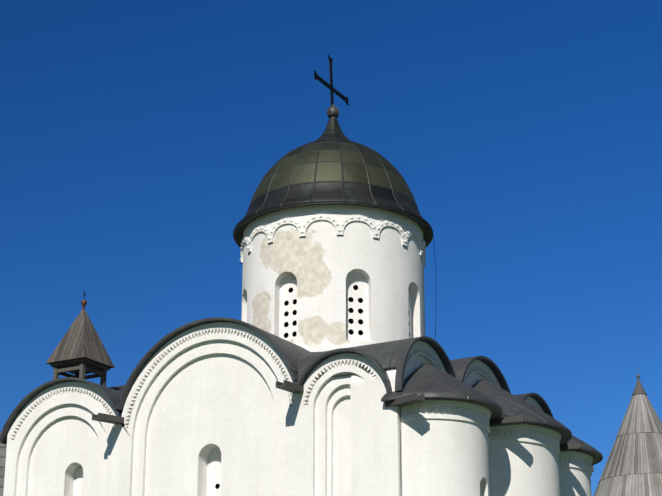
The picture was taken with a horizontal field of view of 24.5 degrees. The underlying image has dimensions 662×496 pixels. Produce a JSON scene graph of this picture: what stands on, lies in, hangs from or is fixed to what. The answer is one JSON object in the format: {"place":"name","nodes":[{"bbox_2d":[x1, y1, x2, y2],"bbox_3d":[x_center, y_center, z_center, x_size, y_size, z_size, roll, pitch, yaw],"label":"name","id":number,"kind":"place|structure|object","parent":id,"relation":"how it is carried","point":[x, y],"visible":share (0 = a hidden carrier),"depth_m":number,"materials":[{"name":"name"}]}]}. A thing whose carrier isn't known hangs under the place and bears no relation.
{"place":"outdoors","nodes":[
{"label":"outdoors","id":0,"kind":"place"},
{"bbox_2d":[0,0,661,495],"label":"sky","id":1,"kind":"structure","parent":0,"point":[136,136],"materials":[{"name":"blue"}]},
{"label":"ground","id":2,"kind":"structure","parent":0,"visible":0},
{"bbox_2d":[0,443,6,495],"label":"wood house","id":3,"kind":"structure","parent":2,"relation":"on","point":[3,447],"depth_m":30.29,"materials":[{"name":"grey wood"}]},
{"bbox_2d":[3,322,398,495],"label":"wall","id":4,"kind":"structure","parent":2,"relation":"on","point":[216,414],"depth_m":27.57,"materials":[{"name":"paint"}]},
{"bbox_2d":[92,413,123,423],"bbox_3d":[-4.034,3.171,28.215,0.190,0.150,0.870,-14,-24,36],"label":"spout","id":5,"kind":"object","parent":4,"relation":"attached to","point":[107,418],"visible":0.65,"depth_m":28.03,"materials":[{"name":"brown wood"}]},
{"bbox_2d":[11,328,382,438],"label":"dentils","id":6,"kind":"object","parent":4,"relation":"attached to","point":[208,331],"visible":0.88,"depth_m":28.08,"materials":[{"name":"paint"}]},
{"bbox_2d":[276,380,303,392],"bbox_3d":[-0.648,2.423,26.412,0.190,0.150,0.870,-11,-22,28],"label":"spout","id":7,"kind":"object","parent":4,"relation":"attached to","point":[288,386],"visible":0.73,"depth_m":26.21,"materials":[{"name":"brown wood"}]},
{"bbox_2d":[401,407,489,495],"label":"apse","id":8,"kind":"structure","parent":2,"relation":"on","point":[444,457],"depth_m":25.28,"materials":[{"name":"paint"}]},
{"bbox_2d":[385,393,401,396],"bbox_3d":[1.219,2.560,25.735,0.290,0.070,0.740,-11,-22,28],"label":"spout","id":9,"kind":"object","parent":8,"relation":"on","point":[390,395],"visible":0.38,"depth_m":25.44,"materials":[{"name":"metal"}]},
{"bbox_2d":[395,364,404,390],"bbox_3d":[1.157,2.179,25.603,0.130,0.465,0.136,-11,-22,28],"label":"roof corner","id":10,"kind":"object","parent":8,"relation":"on","point":[399,375],"visible":1,"depth_m":25.56,"materials":[{"name":"metal"}]},
{"bbox_2d":[400,406,400,475],"bbox_3d":[1.157,6.296,24.255,0.017,8.001,0.052,-11,-22,28],"label":"cable corner","id":11,"kind":"object","parent":8,"relation":"attached to","point":[400,442],"visible":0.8,"depth_m":25.28,"materials":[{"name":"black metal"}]},
{"bbox_2d":[385,393,424,406],"bbox_3d":[1.219,2.539,25.337,0.190,0.150,0.870,12,-22,-31],"label":"spout","id":12,"kind":"object","parent":8,"relation":"attached to","point":[409,399],"visible":0.89,"depth_m":25.18,"materials":[{"name":"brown wood"}]},
{"bbox_2d":[381,362,502,419],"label":"apse roof","id":13,"kind":"structure","parent":8,"relation":"on","point":[430,381],"depth_m":25.66,"materials":[{"name":"grey metal"}]},
{"bbox_2d":[399,400,490,419],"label":"cornice","id":14,"kind":"structure","parent":8,"relation":"attached to","point":[460,404],"depth_m":25.49,"materials":[{"name":"white paint"}]},
{"bbox_2d":[401,414,489,432],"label":"cornice molding","id":15,"kind":"structure","parent":8,"relation":"attached to","point":[446,417],"depth_m":25.43,"materials":[{"name":"white paint"}]},
{"bbox_2d":[402,406,488,423],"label":"apse dentils","id":16,"kind":"object","parent":8,"relation":"attached to","point":[485,418],"visible":0.52,"depth_m":25.49,"materials":[{"name":"white paint"}]},
{"bbox_2d":[489,415,527,425],"bbox_3d":[2.922,3.061,26.882,1.100,0.150,0.190,-11,-22,28],"label":"rain spout","id":17,"kind":"object","parent":8,"relation":"attached to","point":[514,420],"visible":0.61,"depth_m":26.69,"materials":[{"name":"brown wood"}]},
{"bbox_2d":[350,341,543,495],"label":"wall","id":18,"kind":"structure","parent":2,"relation":"on","point":[361,416],"depth_m":25.78,"materials":[{"name":"paint"}]},
{"bbox_2d":[406,347,536,407],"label":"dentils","id":19,"kind":"object","parent":18,"relation":"attached to","point":[432,357],"visible":0.29,"depth_m":27.20,"materials":[{"name":"paint"}]},
{"bbox_2d":[488,429,560,495],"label":"apse","id":20,"kind":"structure","parent":2,"relation":"on","point":[522,469],"depth_m":27.00,"materials":[{"name":"paint"}]},
{"bbox_2d":[472,379,571,444],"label":"apse roof","id":21,"kind":"structure","parent":20,"relation":"on","point":[510,403],"depth_m":27.62,"materials":[{"name":"grey metal"}]},
{"bbox_2d":[488,436,559,454],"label":"cornice molding","id":22,"kind":"structure","parent":20,"relation":"attached to","point":[526,440],"depth_m":27.13,"materials":[{"name":"white paint"}]},
{"bbox_2d":[488,429,559,447],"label":"apse dentils","id":23,"kind":"object","parent":20,"relation":"attached to","point":[554,440],"visible":0.25,"depth_m":27.19,"materials":[{"name":"white paint"}]},
{"bbox_2d":[490,424,560,442],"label":"cornice","id":24,"kind":"structure","parent":20,"relation":"attached to","point":[545,430],"depth_m":27.25,"materials":[{"name":"white paint"}]},
{"bbox_2d":[559,456,591,495],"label":"apse","id":25,"kind":"structure","parent":2,"relation":"on","point":[575,482],"depth_m":29.36,"materials":[{"name":"paint"}]},
{"bbox_2d":[560,443,583,451],"bbox_3d":[4.253,3.814,29.070,1.100,0.150,0.190,-11,-22,28],"label":"rain spout","id":26,"kind":"object","parent":25,"relation":"attached to","point":[572,447],"visible":0.35,"depth_m":28.84,"materials":[{"name":"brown wood"}]},
{"bbox_2d":[559,462,591,475],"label":"cornice molding","id":27,"kind":"structure","parent":25,"relation":"attached to","point":[576,466],"depth_m":29.44,"materials":[{"name":"white paint"}]},
{"bbox_2d":[559,455,591,469],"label":"apse dentils","id":28,"kind":"object","parent":25,"relation":"attached to","point":[587,464],"visible":0.19,"depth_m":29.51,"materials":[{"name":"white paint"}]},
{"bbox_2d":[560,451,592,464],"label":"cornice","id":29,"kind":"structure","parent":25,"relation":"attached to","point":[587,457],"depth_m":29.53,"materials":[{"name":"white paint"}]},
{"bbox_2d":[567,435,602,465],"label":"apse roof","id":30,"kind":"structure","parent":25,"relation":"on","point":[596,455],"depth_m":29.68,"materials":[{"name":"grey metal"}]},
{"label":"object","id":31,"kind":"object","parent":2,"relation":"on","visible":0},
{"bbox_2d":[0,426,9,443],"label":"roof corner","id":32,"kind":"object","parent":31,"relation":"on","point":[3,435],"visible":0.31,"depth_m":29.61,"materials":[{"name":"metal"}]},
{"bbox_2d":[4,377,122,428],"bbox_3d":[-3.358,3.898,32.047,2.730,0.819,7.260,-11,-22,28],"label":"roof","id":33,"kind":"object","parent":31,"relation":"on","point":[112,396],"visible":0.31,"depth_m":29.30,"materials":[{"name":"metal"}]},
{"bbox_2d":[50,358,109,386],"bbox_3d":[-5.132,3.191,30.990,0.950,1.700,0.950,-11,-22,28],"label":"turret frame","id":34,"kind":"object","parent":33,"relation":"on","point":[80,368],"visible":0.35,"depth_m":31.04,"materials":[{"name":"wood"}]},
{"bbox_2d":[46,309,114,367],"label":"turret roof","id":35,"kind":"structure","parent":34,"relation":"on","point":[80,339],"depth_m":31.16,"materials":[{"name":"wood"}]},
{"bbox_2d":[81,300,86,309],"bbox_3d":[-5.132,1.186,31.681,0.124,0.240,0.124,-11,-22,28],"label":"finial","id":36,"kind":"object","parent":35,"relation":"on","point":[83,303],"visible":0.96,"depth_m":31.65,"materials":[{"name":"gold metal"}]},
{"bbox_2d":[108,385,124,391],"bbox_3d":[-2.864,3.420,31.911,4.130,1.404,3.860,-11,-22,28],"label":"roof","id":37,"kind":"object","parent":31,"relation":"on","point":[119,388],"depth_m":31.87,"materials":[{"name":"metal"}]},
{"bbox_2d":[117,317,311,409],"bbox_3d":[-0.493,3.006,30.612,3.880,1.466,7.260,-11,-22,28],"label":"roof","id":38,"kind":"object","parent":31,"relation":"on","point":[291,353],"visible":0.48,"depth_m":27.90,"materials":[{"name":"metal"}]},
{"bbox_2d":[241,205,424,346],"bbox_3d":[0.045,1.933,30.655,3.700,4.620,3.700,-11,-22,28],"label":"drum","id":39,"kind":"object","parent":31,"relation":"on","point":[322,283],"visible":0.48,"depth_m":29.47,"materials":[{"name":"paint"}]},
{"bbox_2d":[302,346,355,352],"bbox_3d":[0.045,2.514,30.455,3.850,0.130,3.850,-11,-22,28],"label":"drum base","id":40,"kind":"object","parent":39,"relation":"attached to","point":[313,349],"visible":0.08,"depth_m":28.66,"materials":[{"name":"white paint"}]},
{"bbox_2d":[240,214,425,267],"bbox_3d":[0.043,0.151,31.265,3.819,0.428,3.822,-11,-22,28],"label":"arcade frieze","id":41,"kind":"object","parent":39,"relation":"attached to","point":[334,221],"visible":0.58,"depth_m":29.79,"materials":[{"name":"white paint"}]},
{"bbox_2d":[233,118,432,240],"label":"dome","id":42,"kind":"structure","parent":39,"relation":"on","point":[332,163],"depth_m":30.28,"materials":[{"name":"metal"}]},
{"bbox_2d":[234,203,431,246],"bbox_3d":[0.045,-0.225,31.398,4.080,0.045,4.080,-11,-22,28],"label":"dome eave","id":43,"kind":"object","parent":42,"relation":"attached to","point":[425,228],"depth_m":30.48,"materials":[{"name":"black metal"}]},
{"bbox_2d":[327,105,338,118],"bbox_3d":[0.045,-2.865,32.308,0.270,0.370,0.270,-11,-22,28],"label":"finial ball","id":44,"kind":"object","parent":42,"relation":"on","point":[332,111],"visible":0.83,"depth_m":32.21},
{"bbox_2d":[314,55,347,105],"bbox_3d":[0.007,-3.554,32.548,0.026,1.170,1.560,-11,-20,25],"label":"cross","id":45,"kind":"object","parent":44,"relation":"on","point":[330,87],"visible":0.98,"depth_m":32.53,"materials":[{"name":"black metal"}]},
{"bbox_2d":[433,237,436,340],"bbox_3d":[2.087,1.234,30.746,0.048,3.201,0.128,13,-23,-33],"label":"loose cable","id":46,"kind":"object","parent":42,"relation":"hanging from","point":[436,272],"visible":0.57,"depth_m":30.96,"materials":[{"name":"black metal"}]},
{"bbox_2d":[296,348,391,393],"bbox_3d":[1.984,3.203,29.038,1.835,0.965,7.260,-11,-22,28],"label":"arched roof edge","id":47,"kind":"object","parent":31,"relation":"on","point":[310,367],"visible":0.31,"depth_m":26.27,"materials":[{"name":"metal"}]},
{"bbox_2d":[286,336,455,379],"bbox_3d":[0.760,2.132,27.223,2.330,0.761,2.200,-11,-22,28],"label":"roof","id":48,"kind":"object","parent":31,"relation":"on","point":[391,354],"visible":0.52,"depth_m":26.40,"materials":[{"name":"metal"}]},
{"bbox_2d":[450,356,510,392],"bbox_3d":[1.783,2.738,29.321,2.730,0.942,2.600,-11,-22,28],"label":"roof","id":49,"kind":"object","parent":31,"relation":"on","point":[460,366],"visible":0.21,"depth_m":28.49,"materials":[{"name":"metal"}]},
{"bbox_2d":[515,393,553,417],"bbox_3d":[3.152,3.487,31.158,2.330,0.761,2.200,-11,-22,28],"label":"roof","id":50,"kind":"object","parent":31,"relation":"on","point":[540,400],"visible":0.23,"depth_m":30.93,"materials":[{"name":"metal"}]},
{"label":"tower wall","id":51,"kind":"object","parent":2,"relation":"on","visible":0},
{"bbox_2d":[594,394,661,495],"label":"tower roof","id":52,"kind":"structure","parent":51,"relation":"on","point":[633,466],"depth_m":55.98,"materials":[{"name":"grey wood"}]},
{"bbox_2d":[632,369,646,395],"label":"spire finial","id":53,"kind":"object","parent":52,"relation":"on","point":[639,389],"visible":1,"depth_m":57.77,"materials":[{"name":"grey metal"}]}
]}

